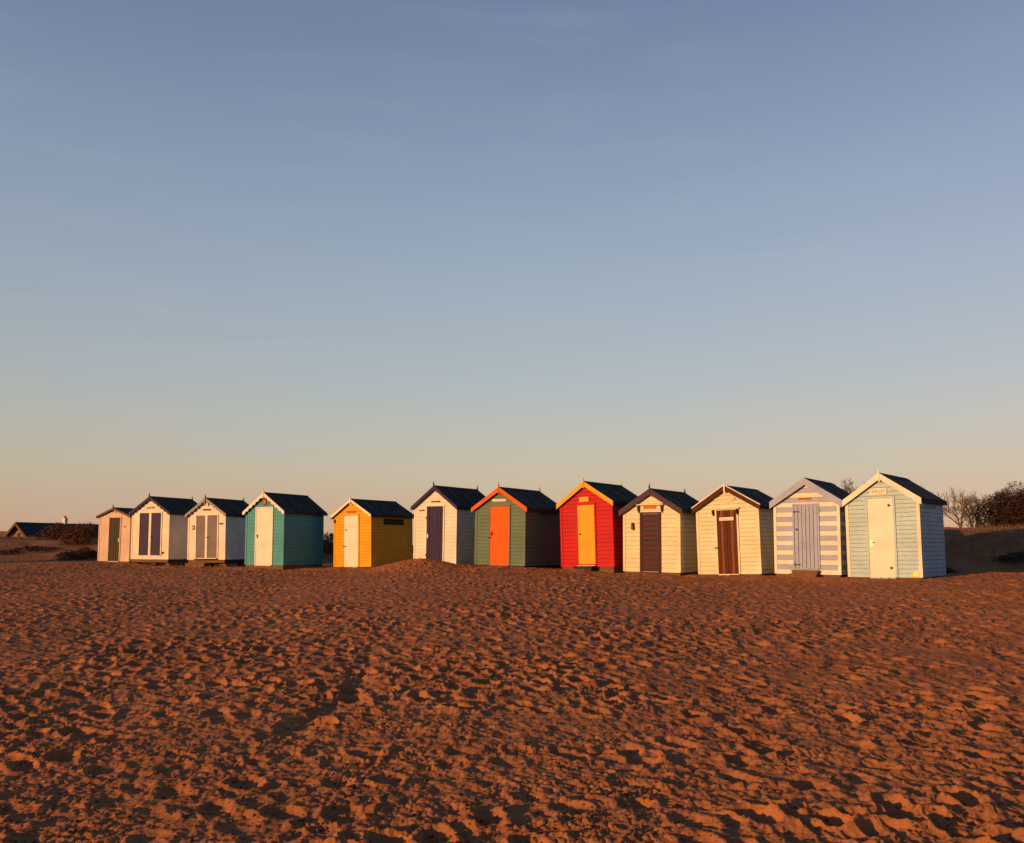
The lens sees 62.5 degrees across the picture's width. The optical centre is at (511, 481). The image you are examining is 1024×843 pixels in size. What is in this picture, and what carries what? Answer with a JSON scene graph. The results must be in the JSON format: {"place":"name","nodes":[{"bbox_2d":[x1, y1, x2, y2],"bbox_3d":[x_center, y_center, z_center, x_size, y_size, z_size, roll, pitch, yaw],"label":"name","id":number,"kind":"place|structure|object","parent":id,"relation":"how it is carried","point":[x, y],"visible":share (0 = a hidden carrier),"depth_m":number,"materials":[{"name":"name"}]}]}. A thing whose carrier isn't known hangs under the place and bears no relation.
{"place":"outdoors","nodes":[
{"label":"outdoors","id":0,"kind":"place"},
{"bbox_2d":[0,558,1023,842],"bbox_3d":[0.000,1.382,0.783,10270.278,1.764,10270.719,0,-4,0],"label":"beach sand","id":1,"kind":"structure","parent":0,"point":[484,606],"depth_m":7.59,"materials":[{"name":"brown sand"}]},
{"bbox_2d":[129,493,197,565],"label":"beach hut","id":2,"kind":"object","parent":1,"relation":"on","point":[159,531],"visible":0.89,"depth_m":37.66,"materials":[{"name":"white paint"}]},
{"bbox_2d":[139,513,148,554],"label":"door","id":3,"kind":"structure","parent":2,"relation":"in","point":[144,517],"depth_m":37.69,"materials":[{"name":"paint"}]},
{"bbox_2d":[150,513,160,554],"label":"door","id":4,"kind":"structure","parent":2,"relation":"in","point":[156,517],"depth_m":37.46,"materials":[{"name":"paint"}]},
{"bbox_2d":[185,494,248,566],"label":"beach hut","id":5,"kind":"object","parent":1,"relation":"on","point":[216,530],"visible":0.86,"depth_m":36.07,"materials":[{"name":"white paint"}]},
{"bbox_2d":[196,516,204,557],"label":"door","id":6,"kind":"structure","parent":5,"relation":"in","point":[200,523],"depth_m":36.09,"materials":[{"name":"beige paint"}]},
{"bbox_2d":[206,515,216,557],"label":"door","id":7,"kind":"structure","parent":5,"relation":"in","point":[211,537],"depth_m":35.87,"materials":[{"name":"beige paint"}]},
{"bbox_2d":[242,488,327,569],"bbox_3d":[-9.121,2.027,33.966,2.146,3.330,2.614,-2,-5,27],"label":"beach hut","id":8,"kind":"object","parent":1,"relation":"on","point":[284,531],"visible":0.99,"depth_m":33.10,"materials":[{"name":"teal paint"}]},
{"bbox_2d":[256,508,271,564],"bbox_3d":[-9.681,2.156,32.885,0.793,2.194,0.091,-2,-5,27],"label":"door","id":9,"kind":"structure","parent":8,"relation":"in","point":[264,515],"depth_m":32.90,"materials":[{"name":"white paint"}]},
{"bbox_2d":[330,497,413,567],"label":"beach hut","id":10,"kind":"object","parent":1,"relation":"on","point":[371,533],"visible":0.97,"depth_m":33.25,"materials":[{"name":"yellow paint"}]},
{"bbox_2d":[343,515,357,566],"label":"door","id":11,"kind":"structure","parent":10,"relation":"in","point":[350,546],"depth_m":33.11,"materials":[{"name":"white paint"}]},
{"bbox_2d":[410,481,485,564],"bbox_3d":[-2.084,1.705,31.226,2.126,3.250,2.694,-2,-5,34],"label":"beach hut","id":12,"kind":"object","parent":1,"relation":"on","point":[444,523],"visible":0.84,"depth_m":30.22,"materials":[{"name":"white paint"}]},
{"bbox_2d":[425,506,442,560],"bbox_3d":[-2.794,1.926,30.186,0.776,2.054,0.085,-2,-5,34],"label":"door","id":13,"kind":"structure","parent":12,"relation":"in","point":[434,517],"depth_m":30.19,"materials":[{"name":"purple paint"}]},
{"bbox_2d":[0,613,1023,842],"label":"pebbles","id":14,"kind":"object","parent":1,"relation":"on","point":[182,817],"visible":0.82,"depth_m":5.41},
{"bbox_2d":[471,482,560,567],"bbox_3d":[0.260,1.664,29.567,2.266,3.080,2.724,-2,-5,33],"label":"beach hut","id":15,"kind":"object","parent":1,"relation":"on","point":[515,527],"visible":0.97,"depth_m":28.65,"materials":[{"name":"green paint"}]},
{"bbox_2d":[487,506,508,564],"bbox_3d":[-0.477,1.839,28.525,0.854,1.974,0.095,-2,-5,33],"label":"door","id":16,"kind":"structure","parent":15,"relation":"in","point":[499,515],"depth_m":28.50,"materials":[{"name":"orange paint"}]},
{"bbox_2d":[556,478,637,572],"bbox_3d":[3.094,1.602,28.689,2.176,3.300,2.825,-5,-6,36],"label":"beach hut","id":17,"kind":"object","parent":1,"relation":"on","point":[591,529],"visible":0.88,"depth_m":27.74,"materials":[{"name":"red paint"}]},
{"bbox_2d":[577,505,594,563],"bbox_3d":[2.441,1.752,27.766,0.638,1.944,0.081,-5,-6,36],"label":"door","id":18,"kind":"structure","parent":17,"relation":"in","point":[585,513],"depth_m":27.78,"materials":[{"name":"orange paint"}]},
{"bbox_2d":[618,484,698,575],"bbox_3d":[5.124,1.687,27.706,2.216,3.070,2.720,-3,-5,36],"label":"beach hut","id":19,"kind":"object","parent":1,"relation":"on","point":[659,532],"visible":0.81,"depth_m":26.70,"materials":[{"name":"beige paint"}]},
{"bbox_2d":[641,514,659,571],"bbox_3d":[4.377,1.946,26.686,0.622,1.824,0.073,-3,-5,36],"label":"door","id":20,"kind":"structure","parent":19,"relation":"in","point":[649,522],"depth_m":26.70,"materials":[{"name":"paint"}]},
{"bbox_2d":[691,482,775,575],"bbox_3d":[7.277,1.625,26.546,2.210,3.080,2.625,-5,-7,38],"label":"beach hut","id":21,"kind":"object","parent":1,"relation":"on","point":[735,529],"visible":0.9,"depth_m":25.58,"materials":[{"name":"beige paint"}]},
{"bbox_2d":[715,510,738,573],"bbox_3d":[6.488,1.846,25.613,0.746,1.924,0.079,-5,-7,38],"label":"door","id":22,"kind":"structure","parent":21,"relation":"in","point":[727,547],"depth_m":25.58,"materials":[{"name":"brown wood"}]},
{"bbox_2d":[769,477,849,577],"bbox_3d":[9.039,1.492,24.851,2.026,3.060,2.953,-3,-5,37],"label":"beach hut","id":23,"kind":"object","parent":1,"relation":"on","point":[809,528],"visible":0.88,"depth_m":23.88,"materials":[{"name":"white paint"}]},
{"bbox_2d":[793,505,817,567],"bbox_3d":[8.319,1.571,23.910,0.662,1.764,0.075,-3,-5,37],"label":"door","id":24,"kind":"structure","parent":23,"relation":"in","point":[805,517],"depth_m":23.90,"materials":[{"name":"purple paint"}]},
{"bbox_2d":[842,470,946,578],"bbox_3d":[10.735,1.343,23.590,2.066,3.160,2.664,-5,-6,40],"label":"beach hut","id":25,"kind":"object","parent":1,"relation":"on","point":[894,527],"visible":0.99,"depth_m":22.70,"materials":[{"name":"blue paint"}]},
{"bbox_2d":[867,498,895,576],"bbox_3d":[9.910,1.513,22.657,0.648,2.104,0.097,-5,-6,40],"label":"door","id":26,"kind":"structure","parent":25,"relation":"in","point":[880,511],"depth_m":22.66,"materials":[{"name":"beige paint"}]},
{"bbox_2d":[946,566,958,573],"bbox_3d":[12.721,2.621,24.859,0.948,0.358,0.677,0,-4,0],"label":"grass clump","id":27,"kind":"object","parent":1,"relation":"on","point":[952,570],"visible":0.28,"depth_m":24.79,"materials":[{"name":"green plant"}]},
{"bbox_2d":[0,522,1023,572],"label":"dune","id":28,"kind":"structure","parent":0,"point":[965,564],"depth_m":28.20,"materials":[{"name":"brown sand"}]},
{"bbox_2d":[0,531,6,536],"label":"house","id":29,"kind":"structure","parent":28,"relation":"on","point":[2,533],"depth_m":79.75,"materials":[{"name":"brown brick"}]},
{"bbox_2d":[0,549,21,554],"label":"scrub","id":30,"kind":"object","parent":28,"relation":"on","point":[6,552],"visible":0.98,"depth_m":44.72,"materials":[{"name":"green plant"}]},
{"bbox_2d":[11,545,60,550],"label":"scrub","id":31,"kind":"object","parent":28,"relation":"on","point":[33,548],"visible":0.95,"depth_m":45.59,"materials":[{"name":"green plant"}]},
{"bbox_2d":[3,516,98,538],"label":"house","id":32,"kind":"structure","parent":28,"relation":"on","point":[22,529],"depth_m":68.25,"materials":[{"name":"brown brick"}]},
{"bbox_2d":[33,522,74,540],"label":"bramble","id":33,"kind":"object","parent":28,"relation":"on","point":[49,533],"visible":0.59,"depth_m":49.79,"materials":[{"name":"brown plant"}]},
{"bbox_2d":[52,547,97,559],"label":"scrub","id":34,"kind":"object","parent":28,"relation":"on","point":[90,553],"visible":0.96,"depth_m":43.24,"materials":[{"name":"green plant"}]},
{"bbox_2d":[55,521,98,544],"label":"bramble","id":35,"kind":"object","parent":28,"relation":"on","point":[80,535],"visible":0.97,"depth_m":47.65,"materials":[{"name":"brown plant"}]},
{"bbox_2d":[96,504,164,563],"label":"beach hut","id":36,"kind":"object","parent":28,"relation":"on","point":[114,535],"visible":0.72,"depth_m":39.40,"materials":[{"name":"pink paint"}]},
{"bbox_2d":[108,518,119,560],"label":"door","id":37,"kind":"structure","parent":36,"relation":"in","point":[114,527],"depth_m":39.39,"materials":[{"name":"green paint"}]},
{"bbox_2d":[323,532,333,553],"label":"hedge bush","id":38,"kind":"object","parent":28,"relation":"on","point":[328,543],"visible":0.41,"depth_m":41.51,"materials":[{"name":"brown plant"}]},
{"bbox_2d":[834,477,855,493],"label":"bare tree","id":39,"kind":"object","parent":28,"relation":"on","point":[849,488],"visible":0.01,"depth_m":43.73,"materials":[{"name":"brown plant"}]},
{"bbox_2d":[943,487,978,527],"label":"bare tree","id":40,"kind":"object","parent":28,"relation":"on","point":[948,509],"visible":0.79,"depth_m":43.92,"materials":[{"name":"brown plant"}]},
{"bbox_2d":[949,488,988,527],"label":"bare tree","id":41,"kind":"object","parent":28,"relation":"on","point":[976,503],"visible":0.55,"depth_m":47.02,"materials":[{"name":"brown plant"}]},
{"bbox_2d":[957,481,1023,528],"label":"evergreen bush","id":42,"kind":"object","parent":28,"relation":"on","point":[1013,506],"visible":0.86,"depth_m":43.72,"materials":[{"name":"green plant"}]},
{"bbox_2d":[990,551,1023,561],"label":"scrub","id":43,"kind":"object","parent":28,"relation":"on","point":[1012,557],"visible":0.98,"depth_m":26.48,"materials":[{"name":"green plant"}]},
{"bbox_2d":[0,0,1023,544],"label":"sky","id":44,"kind":"structure","parent":0,"point":[333,251],"materials":[{"name":"blue"}]}
]}

